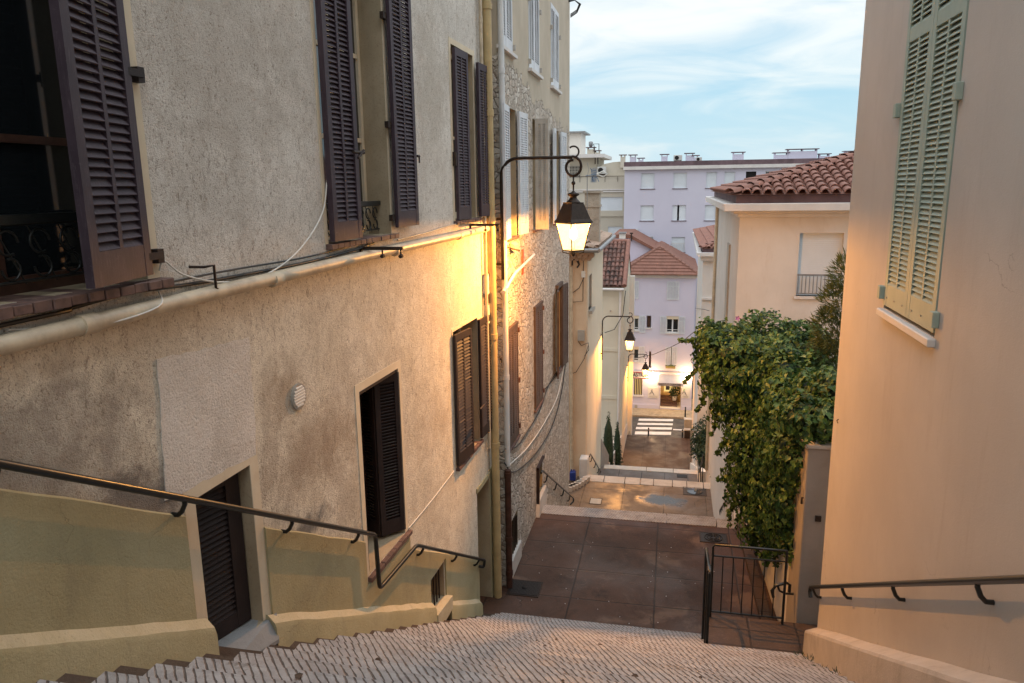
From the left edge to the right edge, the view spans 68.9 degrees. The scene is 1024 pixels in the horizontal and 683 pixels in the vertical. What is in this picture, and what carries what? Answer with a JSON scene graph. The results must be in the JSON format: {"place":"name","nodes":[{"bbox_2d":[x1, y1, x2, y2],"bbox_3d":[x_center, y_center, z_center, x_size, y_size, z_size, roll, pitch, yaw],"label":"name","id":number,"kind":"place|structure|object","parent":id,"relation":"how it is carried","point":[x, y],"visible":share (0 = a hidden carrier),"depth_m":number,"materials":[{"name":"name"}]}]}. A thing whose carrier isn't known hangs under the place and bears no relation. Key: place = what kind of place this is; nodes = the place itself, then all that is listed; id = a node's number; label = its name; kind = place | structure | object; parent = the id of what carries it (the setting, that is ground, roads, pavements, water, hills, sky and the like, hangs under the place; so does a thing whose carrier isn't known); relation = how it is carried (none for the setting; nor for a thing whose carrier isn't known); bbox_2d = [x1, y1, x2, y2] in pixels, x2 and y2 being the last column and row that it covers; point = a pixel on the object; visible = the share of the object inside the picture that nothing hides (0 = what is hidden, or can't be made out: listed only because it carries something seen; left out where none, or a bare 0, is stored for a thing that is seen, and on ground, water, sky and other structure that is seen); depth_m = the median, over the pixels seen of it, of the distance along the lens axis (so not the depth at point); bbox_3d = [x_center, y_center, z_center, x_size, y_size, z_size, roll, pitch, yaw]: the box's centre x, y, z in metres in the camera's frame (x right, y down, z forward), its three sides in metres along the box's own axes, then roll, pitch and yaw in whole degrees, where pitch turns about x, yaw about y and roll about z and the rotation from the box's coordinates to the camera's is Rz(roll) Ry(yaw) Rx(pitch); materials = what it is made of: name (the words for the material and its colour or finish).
{"place":"outdoors","nodes":[
{"label":"outdoors","id":0,"kind":"place"},
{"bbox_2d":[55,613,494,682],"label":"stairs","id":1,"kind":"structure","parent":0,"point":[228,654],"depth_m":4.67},
{"bbox_2d":[36,612,856,682],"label":"ribbed treads","id":2,"kind":"object","parent":1,"relation":"on","point":[501,647],"visible":0.94,"depth_m":5.93,"materials":[{"name":"stone"}]},
{"bbox_2d":[294,634,795,680],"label":"dry leaves","id":3,"kind":"object","parent":2,"relation":"on","point":[298,675],"visible":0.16,"depth_m":5.19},
{"bbox_2d":[794,650,840,673],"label":"weeds","id":4,"kind":"object","parent":2,"relation":"on","point":[802,653],"visible":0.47,"depth_m":8.02,"materials":[{"name":"green plant"}]},
{"bbox_2d":[802,0,1023,682],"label":"peach house","id":5,"kind":"structure","parent":1,"relation":"on","point":[926,475],"depth_m":5.15,"materials":[{"name":"beige paint"}]},
{"bbox_2d":[808,574,1023,604],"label":"handrail","id":6,"kind":"object","parent":5,"relation":"attached to","point":[977,582],"visible":1,"depth_m":4.67,"materials":[{"name":"black metal"}]},
{"bbox_2d":[876,0,968,347],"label":"window","id":7,"kind":"structure","parent":5,"relation":"in","point":[933,87],"depth_m":5.42,"materials":[{"name":"green wood"}]},
{"bbox_2d":[569,131,626,235],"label":"beige block","id":8,"kind":"structure","parent":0,"point":[610,184],"depth_m":68.89,"materials":[{"name":"white paint"}]},
{"bbox_2d":[569,166,580,177],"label":"window","id":9,"kind":"structure","parent":8,"relation":"in","point":[572,169],"depth_m":70.41,"materials":[{"name":"grey glass"}]},
{"bbox_2d":[597,167,605,174],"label":"air conditioner","id":10,"kind":"object","parent":8,"relation":"on","point":[599,169],"visible":0.77,"depth_m":68.84,"materials":[{"name":"metal"}]},
{"bbox_2d":[601,239,634,440],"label":"pale house","id":11,"kind":"structure","parent":0,"point":[618,300],"depth_m":42.12,"materials":[{"name":"paint"}]},
{"bbox_2d":[627,352,648,377],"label":"street lamp","id":12,"kind":"object","parent":11,"relation":"attached to","point":[645,367],"visible":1,"depth_m":45.48,"materials":[{"name":"metal"}]},
{"bbox_2d":[480,514,777,633],"bbox_3d":[2.564,4.366,12.846,6.400,0.930,3.720,2,12,12],"label":"landing","id":13,"kind":"object","parent":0,"point":[619,565],"visible":0.23,"depth_m":12.63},
{"bbox_2d":[0,0,501,682],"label":"ochre house","id":14,"kind":"structure","parent":13,"relation":"on","point":[140,140],"depth_m":5.14,"materials":[{"name":"paint"}]},
{"bbox_2d":[0,0,174,320],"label":"window","id":15,"kind":"structure","parent":14,"relation":"in","point":[73,211],"depth_m":3.73,"materials":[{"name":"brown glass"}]},
{"bbox_2d":[0,242,374,327],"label":"cable","id":16,"kind":"object","parent":14,"relation":"attached to","point":[41,316],"visible":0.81,"depth_m":4.51,"materials":[{"name":"black rubber"}]},
{"bbox_2d":[189,264,218,288],"bbox_3d":[-1.903,-0.389,4.627,0.112,0.175,0.142,2,12,12],"label":"cable hook","id":17,"kind":"object","parent":14,"relation":"attached to","point":[214,276],"visible":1,"depth_m":4.63,"materials":[{"name":"metal"}]},
{"bbox_2d":[196,473,250,640],"bbox_3d":[-2.166,1.517,5.159,0.363,1.220,0.610,2,12,12],"label":"door","id":18,"kind":"structure","parent":14,"relation":"in","point":[221,536],"depth_m":5.24,"materials":[{"name":"brown wood"}]},
{"bbox_2d":[0,459,485,588],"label":"handrail","id":19,"kind":"object","parent":14,"relation":"attached to","point":[20,467],"visible":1,"depth_m":4.62,"materials":[{"name":"black metal"}]},
{"bbox_2d":[159,182,326,282],"bbox_3d":[-1.758,-0.808,5.236,0.044,0.715,2.111,2,12,14],"label":"cable","id":20,"kind":"object","parent":14,"relation":"attached to","point":[179,272],"visible":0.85,"depth_m":5.42,"materials":[{"name":"white plastic"}]},
{"bbox_2d":[0,226,489,356],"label":"drain pipe","id":21,"kind":"object","parent":14,"relation":"attached to","point":[81,325],"visible":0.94,"depth_m":4.36,"materials":[{"name":"metal"}]},
{"bbox_2d":[8,290,162,330],"bbox_3d":[-2.088,-0.140,3.794,0.101,0.109,0.995,2,12,13],"label":"cable","id":22,"kind":"object","parent":21,"relation":"attached to","point":[158,306],"visible":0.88,"depth_m":3.99,"materials":[{"name":"white plastic"}]},
{"bbox_2d":[174,247,348,281],"bbox_3d":[-1.776,-0.535,5.235,0.021,0.037,2.900,2,12,13],"label":"cable","id":23,"kind":"object","parent":14,"relation":"attached to","point":[197,276],"visible":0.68,"depth_m":5.16,"materials":[{"name":"black rubber"}]},
{"bbox_2d":[291,383,305,409],"bbox_3d":[-1.674,0.432,5.868,0.023,0.210,0.210,2,12,14],"label":"air vent","id":24,"kind":"object","parent":14,"relation":"attached to","point":[298,396],"visible":1,"depth_m":5.84,"materials":[{"name":"grey plastic"}]},
{"bbox_2d":[313,0,419,249],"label":"window","id":25,"kind":"structure","parent":14,"relation":"in","point":[336,21],"depth_m":6.58,"materials":[{"name":"paint"}]},
{"bbox_2d":[359,246,403,257],"bbox_3d":[-1.193,-0.806,6.821,0.420,0.120,0.040,2,12,14],"label":"clothes line bracket","id":26,"kind":"object","parent":14,"relation":"attached to","point":[382,255],"visible":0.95,"depth_m":6.80,"materials":[{"name":"metal"}]},
{"bbox_2d":[359,369,412,582],"bbox_3d":[-1.516,1.300,7.676,0.592,1.923,1.091,2,12,12],"label":"window","id":27,"kind":"structure","parent":14,"relation":"in","point":[376,412],"depth_m":7.94,"materials":[{"name":"brown wood"}]},
{"bbox_2d":[409,471,453,527],"bbox_3d":[-0.954,1.887,9.054,0.012,0.060,1.610,2,12,14],"label":"cable","id":28,"kind":"object","parent":14,"relation":"attached to","point":[430,501],"visible":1,"depth_m":8.95,"materials":[{"name":"white plastic"}]},
{"bbox_2d":[397,218,482,240],"bbox_3d":[-0.788,-1.405,9.171,0.029,0.096,3.201,2,12,14],"label":"cable","id":29,"kind":"object","parent":14,"relation":"attached to","point":[428,232],"visible":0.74,"depth_m":8.46,"materials":[{"name":"grey plastic"}]},
{"bbox_2d":[431,569,452,621],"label":"window","id":30,"kind":"structure","parent":14,"relation":"in","point":[444,608],"depth_m":9.43,"materials":[{"name":"metal"}]},
{"bbox_2d":[451,47,489,224],"bbox_3d":[-0.639,-2.710,10.020,0.433,2.177,1.613,2,12,12],"label":"window","id":31,"kind":"structure","parent":14,"relation":"in","point":[460,109],"depth_m":9.66,"materials":[{"name":"paint"}]},
{"bbox_2d":[453,315,501,470],"bbox_3d":[-0.591,0.636,10.547,0.562,1.882,1.734,2,12,12],"label":"window","id":32,"kind":"structure","parent":14,"relation":"in","point":[462,340],"depth_m":10.07,"materials":[{"name":"paint"}]},
{"bbox_2d":[469,224,499,230],"bbox_3d":[-0.369,-1.531,10.091,0.420,0.120,0.040,2,12,14],"label":"clothes line bracket","id":33,"kind":"object","parent":14,"relation":"attached to","point":[485,225],"visible":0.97,"depth_m":10.07,"materials":[{"name":"metal"}]},
{"bbox_2d":[479,0,490,448],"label":"downpipe","id":34,"kind":"object","parent":14,"relation":"attached to","point":[484,217],"visible":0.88,"depth_m":10.75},
{"bbox_2d":[482,274,488,294],"bbox_3d":[-0.377,-0.838,10.893,0.079,0.295,0.110,2,12,12],"label":"junction box","id":35,"kind":"object","parent":14,"relation":"attached to","point":[484,284],"visible":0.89,"depth_m":10.86,"materials":[{"name":"white plastic"}]},
{"bbox_2d":[482,0,501,598],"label":"downpipe","id":36,"kind":"object","parent":14,"relation":"attached to","point":[487,62],"visible":0.81,"depth_m":11.00,"materials":[{"name":"metal"}]},
{"bbox_2d":[506,579,542,597],"bbox_3d":[0.208,4.046,12.242,0.535,0.037,0.481,2,12,12],"label":"drain cover","id":37,"kind":"object","parent":13,"relation":"on","point":[526,588],"visible":0.98,"depth_m":12.21,"materials":[{"name":"metal"}]},
{"bbox_2d":[491,0,569,585],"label":"stone house","id":38,"kind":"structure","parent":13,"relation":"on","point":[536,113],"depth_m":13.55,"materials":[{"name":"stone"}]},
{"bbox_2d":[497,0,509,466],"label":"downpipe","id":39,"kind":"object","parent":38,"relation":"attached to","point":[501,76],"visible":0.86,"depth_m":11.24,"materials":[{"name":"metal"}]},
{"bbox_2d":[496,0,517,58],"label":"window","id":40,"kind":"structure","parent":38,"relation":"in","point":[509,47],"depth_m":11.15,"materials":[{"name":"paint"}]},
{"bbox_2d":[504,469,512,588],"bbox_3d":[-0.054,3.043,12.066,0.119,2.050,0.122,2,12,12],"label":"downpipe","id":41,"kind":"object","parent":38,"relation":"attached to","point":[508,529],"visible":1,"depth_m":12.02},
{"bbox_2d":[508,321,520,452],"bbox_3d":[-0.098,0.725,12.186,0.310,2.021,0.907,2,12,12],"label":"window","id":42,"kind":"structure","parent":38,"relation":"in","point":[513,330],"depth_m":12.18,"materials":[{"name":"paint"}]},
{"bbox_2d":[502,103,528,251],"bbox_3d":[-0.083,-2.511,11.684,0.355,2.180,1.790,2,12,12],"label":"window","id":43,"kind":"structure","parent":38,"relation":"in","point":[523,192],"depth_m":11.89,"materials":[{"name":"paint"}]},
{"bbox_2d":[512,515,521,576],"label":"window","id":44,"kind":"structure","parent":38,"relation":"in","point":[517,550],"depth_m":12.78,"materials":[{"name":"metal"}]},
{"bbox_2d":[502,253,534,293],"bbox_3d":[0.133,-1.144,12.266,0.064,0.375,2.547,2,12,12],"label":"gutter pipe","id":45,"kind":"object","parent":38,"relation":"attached to","point":[505,289],"visible":1,"depth_m":11.83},
{"bbox_2d":[521,249,523,274],"bbox_3d":[0.181,-1.353,12.695,0.024,0.420,0.100,2,12,12],"label":"red strip","id":46,"kind":"object","parent":38,"relation":"attached to","point":[522,258],"visible":1,"depth_m":12.66,"materials":[{"name":"plastic"}]},
{"bbox_2d":[505,365,560,449],"bbox_3d":[0.582,1.183,14.913,0.018,0.353,6.594,2,12,12],"label":"cable","id":47,"kind":"object","parent":38,"relation":"attached to","point":[537,414],"visible":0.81,"depth_m":14.40,"materials":[{"name":"black rubber"}]},
{"bbox_2d":[504,364,565,472],"bbox_3d":[0.618,1.606,15.145,0.022,1.097,7.072,2,12,12],"label":"cable","id":48,"kind":"object","parent":38,"relation":"attached to","point":[548,433],"visible":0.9,"depth_m":15.78,"materials":[{"name":"black rubber"}]},
{"bbox_2d":[528,0,543,79],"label":"window","id":49,"kind":"structure","parent":38,"relation":"in","point":[534,68],"depth_m":13.15,"materials":[{"name":"paint"}]},
{"bbox_2d":[510,366,563,464],"bbox_3d":[0.632,1.390,15.179,0.018,0.668,6.529,2,12,12],"label":"cable","id":50,"kind":"object","parent":38,"relation":"attached to","point":[543,423],"visible":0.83,"depth_m":15.13,"materials":[{"name":"white plastic"}]},
{"bbox_2d":[533,300,544,412],"bbox_3d":[0.407,0.275,14.531,0.310,2.052,0.947,2,12,12],"label":"window","id":51,"kind":"structure","parent":38,"relation":"in","point":[538,309],"depth_m":14.41,"materials":[{"name":"paint"}]},
{"bbox_2d":[533,118,548,232],"bbox_3d":[0.507,-3.085,13.965,0.540,2.007,1.188,2,12,12],"label":"window","id":52,"kind":"structure","parent":38,"relation":"in","point":[541,125],"depth_m":13.40,"materials":[{"name":"paint"}]},
{"bbox_2d":[536,455,546,517],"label":"window","id":53,"kind":"structure","parent":38,"relation":"in","point":[541,497],"depth_m":14.86,"materials":[{"name":"wood"}]},
{"bbox_2d":[496,145,592,279],"bbox_3d":[0.401,-1.841,10.807,1.543,1.912,0.566,2,12,12],"label":"street lamp","id":54,"kind":"object","parent":38,"relation":"attached to","point":[573,210],"visible":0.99,"depth_m":10.64,"materials":[{"name":"metal"}]},
{"bbox_2d":[550,3,561,94],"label":"window","id":55,"kind":"structure","parent":38,"relation":"in","point":[555,37],"depth_m":15.44,"materials":[{"name":"paint"}]},
{"bbox_2d":[540,470,573,504],"bbox_3d":[1.098,3.488,17.570,0.102,2.891,5.111,2,12,12],"label":"handrail","id":56,"kind":"object","parent":38,"relation":"attached to","point":[553,480],"visible":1,"depth_m":17.00,"materials":[{"name":"black metal"}]},
{"bbox_2d":[553,128,566,224],"bbox_3d":[0.883,-3.529,16.117,0.367,1.988,1.670,2,12,12],"label":"window","id":57,"kind":"structure","parent":38,"relation":"in","point":[563,136],"depth_m":16.39,"materials":[{"name":"paint"}]},
{"bbox_2d":[555,281,567,378],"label":"window","id":58,"kind":"structure","parent":38,"relation":"in","point":[563,287],"depth_m":17.40,"materials":[{"name":"paint"}]},
{"bbox_2d":[569,0,580,16],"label":"cable anchor","id":59,"kind":"object","parent":38,"relation":"attached to","point":[574,12],"visible":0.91,"depth_m":17.16,"materials":[{"name":"metal"}]},
{"bbox_2d":[541,505,746,528],"bbox_3d":[2.513,3.924,14.926,4.220,0.945,0.420,2,12,12],"label":"ribbed edge","id":60,"kind":"object","parent":13,"relation":"on","point":[637,516],"visible":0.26,"depth_m":14.82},
{"bbox_2d":[699,531,727,543],"bbox_3d":[3.746,3.654,13.887,0.507,0.036,0.411,2,12,12],"label":"drain cover","id":61,"kind":"object","parent":13,"relation":"on","point":[711,537],"visible":1,"depth_m":13.87,"materials":[{"name":"metal"}]},
{"bbox_2d":[726,414,793,621],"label":"garden wall","id":62,"kind":"structure","parent":13,"relation":"on","point":[769,581],"depth_m":11.78,"materials":[{"name":"paint"}]},
{"bbox_2d":[677,308,837,567],"bbox_3d":[4.086,1.696,12.017,2.861,3.983,6.034,2,12,12],"label":"ivy","id":63,"kind":"object","parent":62,"relation":"attached to","point":[775,394],"visible":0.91,"depth_m":11.96,"materials":[{"name":"green plant"}]},
{"bbox_2d":[803,245,846,371],"bbox_3d":[5.334,-0.066,11.963,1.291,3.092,1.227,2,12,12],"label":"shrub","id":64,"kind":"object","parent":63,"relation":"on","point":[833,312],"visible":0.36,"depth_m":11.89,"materials":[{"name":"green plant"}]},
{"bbox_2d":[785,432,831,624],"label":"gate pillar","id":65,"kind":"structure","parent":62,"relation":"on","point":[805,568],"depth_m":9.46,"materials":[{"name":"paint"}]},
{"bbox_2d":[770,581,793,597],"bbox_3d":[3.555,3.263,9.842,0.309,0.221,0.081,-1,12,0],"label":"handrail","id":66,"kind":"object","parent":65,"relation":"attached to","point":[781,584],"visible":0.88,"depth_m":9.82,"materials":[{"name":"black metal"}]},
{"bbox_2d":[576,476,686,486],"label":"third stairs","id":67,"kind":"structure","parent":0,"point":[578,478],"depth_m":24.81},
{"bbox_2d":[698,456,703,481],"bbox_3d":[6.659,4.939,26.407,0.031,2.950,2.736,2,12,12],"label":"railing","id":68,"kind":"object","parent":67,"relation":"on","point":[700,471],"visible":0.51,"depth_m":25.89,"materials":[{"name":"black metal"}]},
{"bbox_2d":[569,480,713,516],"bbox_3d":[2.873,5.373,22.746,8.600,0.900,3.350,2,12,12],"label":"landing","id":69,"kind":"object","parent":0,"point":[647,498],"visible":0.14,"depth_m":22.97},
{"bbox_2d":[570,469,575,480],"bbox_3d":[1.986,4.347,24.367,0.200,0.370,0.200,2,12,12],"label":"jerrycan","id":70,"kind":"object","parent":69,"relation":"on","point":[573,475],"visible":1,"depth_m":24.28,"materials":[{"name":"blue plastic"}]},
{"bbox_2d":[569,475,590,491],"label":"kerb stones","id":71,"kind":"object","parent":69,"relation":"on","point":[580,482],"visible":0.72,"depth_m":23.97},
{"bbox_2d":[589,498,602,504],"bbox_3d":[2.564,4.894,22.864,0.378,0.032,0.449,2,12,12],"label":"drain cover","id":72,"kind":"object","parent":69,"relation":"on","point":[597,501],"visible":1,"depth_m":22.84,"materials":[{"name":"metal"}]},
{"bbox_2d":[590,475,709,489],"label":"edge stones","id":73,"kind":"object","parent":69,"relation":"on","point":[644,481],"visible":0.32,"depth_m":24.26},
{"bbox_2d":[683,487,706,495],"bbox_3d":[5.744,4.719,23.484,0.719,0.035,0.626,2,12,12],"label":"drain cover","id":74,"kind":"object","parent":69,"relation":"on","point":[695,491],"visible":1,"depth_m":23.44,"materials":[{"name":"metal"}]},
{"bbox_2d":[705,151,853,518],"bbox_3d":[9.708,0.398,20.356,8.523,11.430,9.580,2,12,12],"label":"villa","id":75,"kind":"object","parent":69,"relation":"on","point":[780,237],"visible":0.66,"depth_m":16.21,"materials":[{"name":"paint"}]},
{"bbox_2d":[598,468,697,482],"bbox_3d":[5.256,5.959,29.319,6.600,1.000,2.120,2,12,12],"label":"third landing","id":76,"kind":"object","parent":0,"point":[643,474],"depth_m":29.85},
{"bbox_2d":[569,191,615,479],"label":"cream house","id":77,"kind":"structure","parent":76,"relation":"on","point":[585,315],"depth_m":24.86,"materials":[{"name":"beige paint"}]},
{"bbox_2d":[586,163,607,238],"bbox_3d":[2.701,-4.408,24.005,0.796,2.641,0.223,11,16,44],"label":"tv aerial","id":78,"kind":"object","parent":77,"relation":"attached to","point":[594,175],"visible":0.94,"depth_m":23.92,"materials":[{"name":"metal"}]},
{"bbox_2d":[600,313,634,359],"bbox_3d":[4.108,-0.200,29.160,1.400,1.912,0.420,2,12,12],"label":"street lamp","id":79,"kind":"object","parent":77,"relation":"attached to","point":[630,336],"visible":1,"depth_m":28.96,"materials":[{"name":"metal"}]},
{"bbox_2d":[604,465,696,473],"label":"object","id":80,"kind":"object","parent":76,"relation":"on","point":[652,469],"visible":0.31,"depth_m":30.38,"materials":[{"name":"stone"}]},
{"bbox_2d":[621,435,691,470],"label":"path","id":81,"kind":"structure","parent":0,"point":[673,453],"depth_m":44.51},
{"bbox_2d":[632,417,683,437],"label":"road","id":82,"kind":"structure","parent":0,"point":[664,427],"depth_m":50.46,"materials":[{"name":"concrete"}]},
{"bbox_2d":[684,417,691,436],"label":"street cabinet","id":83,"kind":"object","parent":82,"relation":"on","point":[687,422],"visible":0.45,"depth_m":47.80,"materials":[{"name":"grey plastic"}]},
{"bbox_2d":[632,399,692,418],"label":"pavement","id":84,"kind":"structure","parent":0,"point":[659,413],"depth_m":53.04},
{"bbox_2d":[691,376,693,398],"bbox_3d":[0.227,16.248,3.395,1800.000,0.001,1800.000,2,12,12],"label":"ground","id":85,"kind":"structure","parent":0,"point":[692,386],"depth_m":62.53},
{"bbox_2d":[601,439,608,466],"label":"garden fence wall","id":86,"kind":"structure","parent":85,"relation":"on","point":[604,457],"depth_m":32.22,"materials":[{"name":"paint"}]},
{"bbox_2d":[609,423,626,464],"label":"wall","id":87,"kind":"structure","parent":85,"relation":"on","point":[623,437],"depth_m":43.78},
{"bbox_2d":[630,241,697,409],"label":"pink institute","id":88,"kind":"structure","parent":85,"relation":"on","point":[665,273],"depth_m":52.94,"materials":[{"name":"white paint"}]},
{"bbox_2d":[613,229,657,326],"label":"red roofed house","id":89,"kind":"structure","parent":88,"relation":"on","point":[641,244],"depth_m":57.09,"materials":[{"name":"paint"}]},
{"bbox_2d":[633,347,638,360],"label":"window","id":90,"kind":"structure","parent":88,"relation":"in","point":[636,349],"depth_m":53.79,"materials":[{"name":"white glass"}]},
{"bbox_2d":[634,316,638,329],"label":"window","id":91,"kind":"structure","parent":88,"relation":"in","point":[636,318],"depth_m":53.32,"materials":[{"name":"white glass"}]},
{"bbox_2d":[633,379,643,396],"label":"window","id":92,"kind":"structure","parent":88,"relation":"in","point":[637,382],"depth_m":54.17,"materials":[{"name":"fabric"}]},
{"bbox_2d":[633,372,650,378],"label":"shop sign","id":93,"kind":"object","parent":88,"relation":"attached to","point":[639,375],"visible":0.66,"depth_m":53.75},
{"bbox_2d":[648,387,658,397],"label":"wall plate","id":94,"kind":"object","parent":88,"relation":"attached to","point":[653,392],"depth_m":53.92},
{"bbox_2d":[658,374,682,386],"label":"awning","id":95,"kind":"object","parent":88,"relation":"attached to","point":[670,380],"visible":0.99,"depth_m":52.98,"materials":[{"name":"fabric"}]},
{"bbox_2d":[666,316,678,332],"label":"window","id":96,"kind":"structure","parent":88,"relation":"in","point":[672,324],"depth_m":52.81,"materials":[{"name":"white glass"}]},
{"bbox_2d":[681,387,689,397],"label":"wall plate","id":97,"kind":"object","parent":88,"relation":"attached to","point":[685,392],"depth_m":53.44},
{"bbox_2d":[690,463,705,482],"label":"wall","id":98,"kind":"structure","parent":85,"relation":"on","point":[693,466],"depth_m":29.10,"materials":[{"name":"white paint"}]},
{"bbox_2d":[689,415,706,468],"bbox_3d":[8.149,4.370,31.916,1.117,2.469,2.313,2,12,12],"label":"bush","id":99,"kind":"object","parent":98,"relation":"on","point":[699,444],"visible":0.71,"depth_m":31.80,"materials":[{"name":"green plant"}]},
{"bbox_2d":[691,225,714,465],"bbox_3d":[11.964,1.403,37.413,6.036,14.826,16.002,2,12,12],"label":"villa","id":100,"kind":"object","parent":85,"relation":"on","point":[703,238],"visible":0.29,"depth_m":32.89,"materials":[{"name":"paint"}]},
{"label":"fourth stairs","id":101,"kind":"structure","parent":85,"relation":"on","visible":0},
{"bbox_2d":[603,411,615,464],"bbox_3d":[4.529,5.025,35.097,0.740,3.748,0.831,2,12,12],"label":"cypress","id":102,"kind":"object","parent":101,"relation":"on","point":[608,440],"visible":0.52,"depth_m":34.83,"materials":[{"name":"green plant"}]},
{"bbox_2d":[613,421,622,464],"bbox_3d":[5.383,5.774,38.182,0.697,3.664,0.630,2,12,12],"label":"cypress","id":103,"kind":"object","parent":101,"relation":"on","point":[617,448],"visible":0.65,"depth_m":37.98,"materials":[{"name":"green plant"}]},
{"bbox_2d":[569,0,865,163],"label":"sky","id":104,"kind":"structure","parent":0,"point":[709,79],"materials":[{"name":"blue"}]},
{"bbox_2d":[623,148,849,370],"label":"lilac block","id":105,"kind":"structure","parent":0,"point":[665,200],"depth_m":63.32,"materials":[{"name":"purple paint"}]},
{"bbox_2d":[746,171,755,177],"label":"open window","id":106,"kind":"structure","parent":105,"relation":"in","point":[748,174],"depth_m":61.93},
{"bbox_2d":[705,614,816,653],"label":"side platform","id":107,"kind":"structure","parent":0,"point":[770,635],"depth_m":9.43,"materials":[{"name":"brown tile"}]},
{"bbox_2d":[701,544,787,643],"bbox_3d":[2.909,3.523,9.459,1.097,1.756,0.916,2,12,12],"label":"railing","id":108,"kind":"object","parent":107,"relation":"on","point":[707,595],"visible":0.91,"depth_m":9.58,"materials":[{"name":"black metal"}]},
{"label":"kerb","id":109,"kind":"structure","parent":0,"visible":0},
{"bbox_2d":[684,428,690,437],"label":"litter bin","id":110,"kind":"object","parent":109,"relation":"on","point":[687,432],"visible":0.91,"depth_m":46.87,"materials":[{"name":"black metal"}]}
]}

